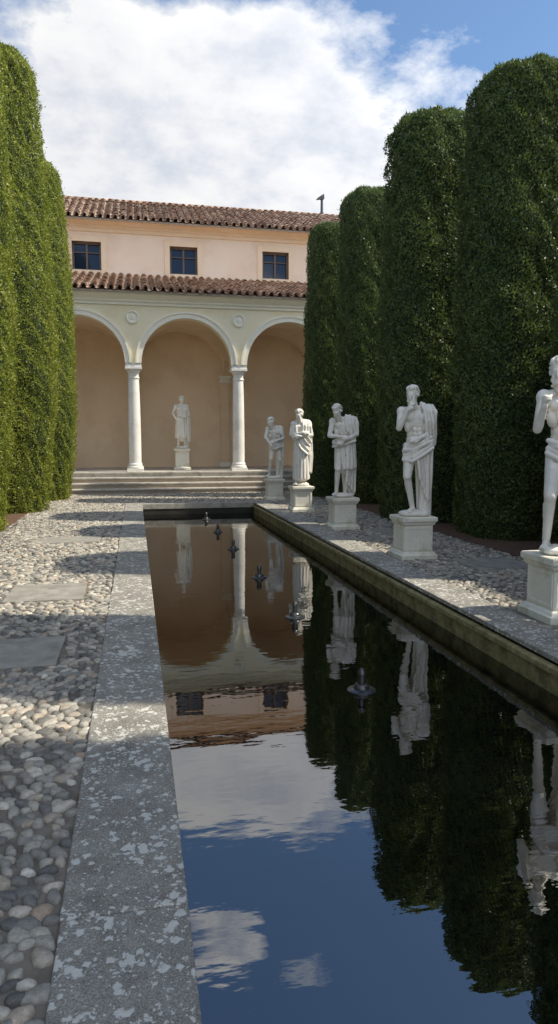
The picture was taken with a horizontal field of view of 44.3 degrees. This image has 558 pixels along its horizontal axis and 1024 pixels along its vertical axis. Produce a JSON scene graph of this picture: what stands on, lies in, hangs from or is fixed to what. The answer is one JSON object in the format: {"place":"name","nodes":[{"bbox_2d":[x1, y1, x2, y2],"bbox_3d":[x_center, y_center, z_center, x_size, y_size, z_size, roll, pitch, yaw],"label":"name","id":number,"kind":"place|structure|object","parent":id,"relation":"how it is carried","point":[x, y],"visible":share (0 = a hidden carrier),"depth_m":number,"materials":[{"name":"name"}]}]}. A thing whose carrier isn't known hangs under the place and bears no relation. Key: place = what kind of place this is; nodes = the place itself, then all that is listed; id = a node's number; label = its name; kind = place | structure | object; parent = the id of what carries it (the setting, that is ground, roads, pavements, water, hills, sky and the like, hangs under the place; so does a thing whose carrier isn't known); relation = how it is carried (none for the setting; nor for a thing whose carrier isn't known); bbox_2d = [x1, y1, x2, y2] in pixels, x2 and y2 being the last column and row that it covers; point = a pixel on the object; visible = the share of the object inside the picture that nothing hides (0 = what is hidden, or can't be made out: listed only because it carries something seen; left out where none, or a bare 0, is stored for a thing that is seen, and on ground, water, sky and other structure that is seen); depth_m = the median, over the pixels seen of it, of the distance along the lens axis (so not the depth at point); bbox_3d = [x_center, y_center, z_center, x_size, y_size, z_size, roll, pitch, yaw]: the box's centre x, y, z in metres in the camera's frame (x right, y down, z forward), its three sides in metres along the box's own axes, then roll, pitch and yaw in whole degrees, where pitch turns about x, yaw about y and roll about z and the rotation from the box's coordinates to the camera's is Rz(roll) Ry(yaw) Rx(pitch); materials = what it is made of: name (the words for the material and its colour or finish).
{"place":"outdoors","nodes":[
{"label":"outdoors","id":0,"kind":"place"},
{"bbox_2d":[0,494,126,1023],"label":"cobble path","id":1,"kind":"structure","parent":0,"point":[89,514],"depth_m":4.23,"materials":[{"name":"grey stone"}]},
{"bbox_2d":[125,492,263,502],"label":"cobble path","id":2,"kind":"structure","parent":0,"point":[172,497],"depth_m":19.92,"materials":[{"name":"grey stone"}]},
{"bbox_2d":[0,0,557,214],"label":"sky","id":3,"kind":"structure","parent":0,"point":[281,105],"materials":[{"name":"white"}]},
{"bbox_2d":[246,491,557,631],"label":"cobble path","id":4,"kind":"structure","parent":0,"point":[366,521],"depth_m":9.73,"materials":[{"name":"grey stone"}]},
{"label":"ground","id":5,"kind":"structure","parent":0,"visible":0},
{"bbox_2d":[3,511,30,527],"bbox_3d":[-5.310,0.999,6.485,3.000,0.080,28.600,-1,6,-12],"label":"soil bed","id":6,"kind":"object","parent":5,"relation":"on","point":[11,518],"depth_m":14.62,"materials":[{"name":"brown soil"}]},
{"bbox_2d":[0,38,22,531],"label":"clipped yew column","id":7,"kind":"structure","parent":6,"relation":"on","point":[7,310],"depth_m":12.03,"materials":[{"name":"green plant"}]},
{"bbox_2d":[0,42,60,513],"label":"clipped yew column","id":8,"kind":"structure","parent":6,"relation":"on","point":[36,385],"depth_m":15.11,"materials":[{"name":"green plant"}]},
{"bbox_2d":[41,159,80,500],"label":"clipped yew column","id":9,"kind":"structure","parent":6,"relation":"on","point":[64,448],"depth_m":18.54,"materials":[{"name":"green plant"}]},
{"bbox_2d":[60,194,339,493],"bbox_3d":[-3.852,-7.405,27.244,21.307,12.430,12.280,-1,6,-12],"label":"italian villa","id":10,"kind":"object","parent":5,"relation":"on","point":[200,308],"visible":0.54,"depth_m":25.86,"materials":[{"name":"paint"}]},
{"bbox_2d":[74,244,99,269],"bbox_3d":[-7.131,-9.458,25.470,1.040,1.020,0.020,-1,6,-12],"label":"window glass","id":11,"kind":"structure","parent":10,"relation":"in","point":[79,258],"depth_m":25.46,"materials":[{"name":"blue glass"}]},
{"bbox_2d":[72,242,101,270],"bbox_3d":[-7.119,-9.453,25.417,1.040,1.020,0.070,-1,6,-12],"label":"window frame","id":12,"kind":"structure","parent":10,"relation":"in","point":[80,243],"depth_m":25.37,"materials":[{"name":"brown wood"}]},
{"bbox_2d":[172,396,190,469],"bbox_3d":[-3.400,-2.764,23.936,0.651,2.570,0.621,-1,6,-12],"label":"marble statue","id":13,"kind":"object","parent":10,"relation":"on","point":[182,428],"visible":1,"depth_m":23.81,"materials":[{"name":"stone"}]},
{"bbox_2d":[171,250,194,273],"bbox_3d":[-3.656,-9.533,26.193,1.040,1.020,0.020,-1,6,-12],"label":"window glass","id":14,"kind":"structure","parent":10,"relation":"in","point":[189,264],"depth_m":26.18,"materials":[{"name":"blue glass"}]},
{"bbox_2d":[170,247,196,274],"bbox_3d":[-3.644,-9.527,26.139,1.040,1.020,0.070,-1,6,-12],"label":"window frame","id":15,"kind":"structure","parent":10,"relation":"in","point":[171,248],"depth_m":26.11,"materials":[{"name":"brown wood"}]},
{"bbox_2d":[263,255,285,278],"bbox_3d":[-0.181,-9.608,26.915,1.040,1.020,0.020,-1,6,-12],"label":"window glass","id":16,"kind":"structure","parent":10,"relation":"in","point":[268,268],"depth_m":26.90,"materials":[{"name":"blue glass"}]},
{"bbox_2d":[262,253,287,279],"bbox_3d":[-0.169,-9.602,26.861,1.040,1.020,0.070,-1,6,-12],"label":"window frame","id":17,"kind":"structure","parent":10,"relation":"in","point":[275,254],"depth_m":26.85,"materials":[{"name":"brown wood"}]},
{"bbox_2d":[0,492,557,1023],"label":"pebble path bed","id":18,"kind":"object","parent":5,"relation":"on","point":[38,974],"visible":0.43,"depth_m":3.00,"materials":[{"name":"grey gravel"}]},
{"bbox_2d":[0,496,523,559],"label":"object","id":19,"kind":"object","parent":18,"relation":"on","point":[312,496],"visible":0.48,"depth_m":12.14,"materials":[{"name":"plant"}]},
{"bbox_2d":[263,417,284,500],"bbox_3d":[-0.133,-1.488,19.129,0.605,2.319,0.625,-1,6,-12],"label":"marble statue","id":20,"kind":"object","parent":18,"relation":"on","point":[274,485],"visible":1,"depth_m":19.04,"materials":[{"name":"stone"}]},
{"bbox_2d":[288,408,314,511],"bbox_3d":[0.507,-1.210,16.055,0.570,2.399,0.530,-1,6,-12],"label":"marble statue","id":21,"kind":"object","parent":18,"relation":"on","point":[301,489],"visible":1,"depth_m":15.91,"materials":[{"name":"stone"}]},
{"bbox_2d":[325,403,359,529],"bbox_3d":[1.173,-0.848,12.836,0.587,2.341,0.543,-1,6,-12],"label":"marble statue","id":22,"kind":"object","parent":18,"relation":"on","point":[342,505],"visible":1,"depth_m":12.70,"materials":[{"name":"stone"}]},
{"bbox_2d":[388,384,437,560],"bbox_3d":[1.901,-0.563,9.636,0.584,2.431,0.530,-1,6,-12],"label":"marble statue","id":23,"kind":"object","parent":18,"relation":"on","point":[413,533],"visible":1,"depth_m":9.50,"materials":[{"name":"stone"}]},
{"bbox_2d":[517,356,557,625],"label":"marble statue","id":24,"kind":"object","parent":18,"relation":"on","point":[540,604],"visible":1,"depth_m":6.25,"materials":[{"name":"stone"}]},
{"bbox_2d":[45,501,557,1023],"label":"reflecting pool","id":25,"kind":"structure","parent":5,"relation":"on","point":[125,953],"depth_m":3.21,"materials":[{"name":"stone"}]},
{"bbox_2d":[144,513,557,1023],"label":"water","id":26,"kind":"structure","parent":25,"relation":"in","point":[386,852],"depth_m":3.69,"materials":[{"name":"black liquid"}]},
{"bbox_2d":[213,524,222,532],"bbox_3d":[-1.279,0.354,14.352,0.220,0.205,0.220,-1,6,-12],"label":"fountain nozzle","id":27,"kind":"object","parent":26,"relation":"on","point":[217,530],"visible":0.93,"depth_m":14.32,"materials":[{"name":"grey metal"}]},
{"bbox_2d":[227,539,238,549],"bbox_3d":[-0.809,0.586,12.112,0.220,0.205,0.220,-1,6,-12],"label":"fountain nozzle","id":28,"kind":"object","parent":26,"relation":"on","point":[233,547],"visible":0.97,"depth_m":12.08,"materials":[{"name":"grey metal"}]},
{"bbox_2d":[251,565,266,578],"bbox_3d":[-0.277,0.847,9.581,0.220,0.205,0.220,-1,6,-12],"label":"fountain nozzle","id":29,"kind":"object","parent":26,"relation":"on","point":[259,575],"visible":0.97,"depth_m":9.55,"materials":[{"name":"grey metal"}]},
{"bbox_2d":[285,601,304,619],"bbox_3d":[0.173,1.069,7.439,0.220,0.205,0.220,-1,6,-12],"label":"fountain nozzle","id":30,"kind":"object","parent":26,"relation":"on","point":[294,614],"visible":0.98,"depth_m":7.41,"materials":[{"name":"grey metal"}]},
{"bbox_2d":[347,668,375,695],"bbox_3d":[0.633,1.295,5.248,0.220,0.205,0.220,-1,6,-12],"label":"fountain nozzle","id":31,"kind":"object","parent":26,"relation":"on","point":[361,687],"visible":0.98,"depth_m":5.21,"materials":[{"name":"grey metal"}]},
{"bbox_2d":[322,496,556,558],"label":"soil bed","id":32,"kind":"object","parent":5,"relation":"on","point":[514,547],"depth_m":11.24,"materials":[{"name":"brown soil"}]},
{"bbox_2d":[301,220,342,496],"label":"clipped yew column","id":33,"kind":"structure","parent":32,"relation":"on","point":[321,342],"depth_m":19.70,"materials":[{"name":"green plant"}]},
{"bbox_2d":[333,184,390,503],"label":"clipped yew column","id":34,"kind":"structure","parent":32,"relation":"on","point":[360,268],"depth_m":17.31,"materials":[{"name":"green plant"}]},
{"bbox_2d":[373,104,470,522],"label":"clipped yew column","id":35,"kind":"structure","parent":32,"relation":"on","point":[425,154],"depth_m":13.27,"materials":[{"name":"green plant"}]},
{"bbox_2d":[445,51,557,540],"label":"clipped yew column","id":36,"kind":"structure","parent":32,"relation":"on","point":[503,309],"depth_m":10.93,"materials":[{"name":"green plant"}]},
{"bbox_2d":[542,159,557,543],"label":"clipped yew column","id":37,"kind":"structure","parent":32,"relation":"on","point":[555,334],"depth_m":8.96,"materials":[{"name":"green plant"}]}
]}

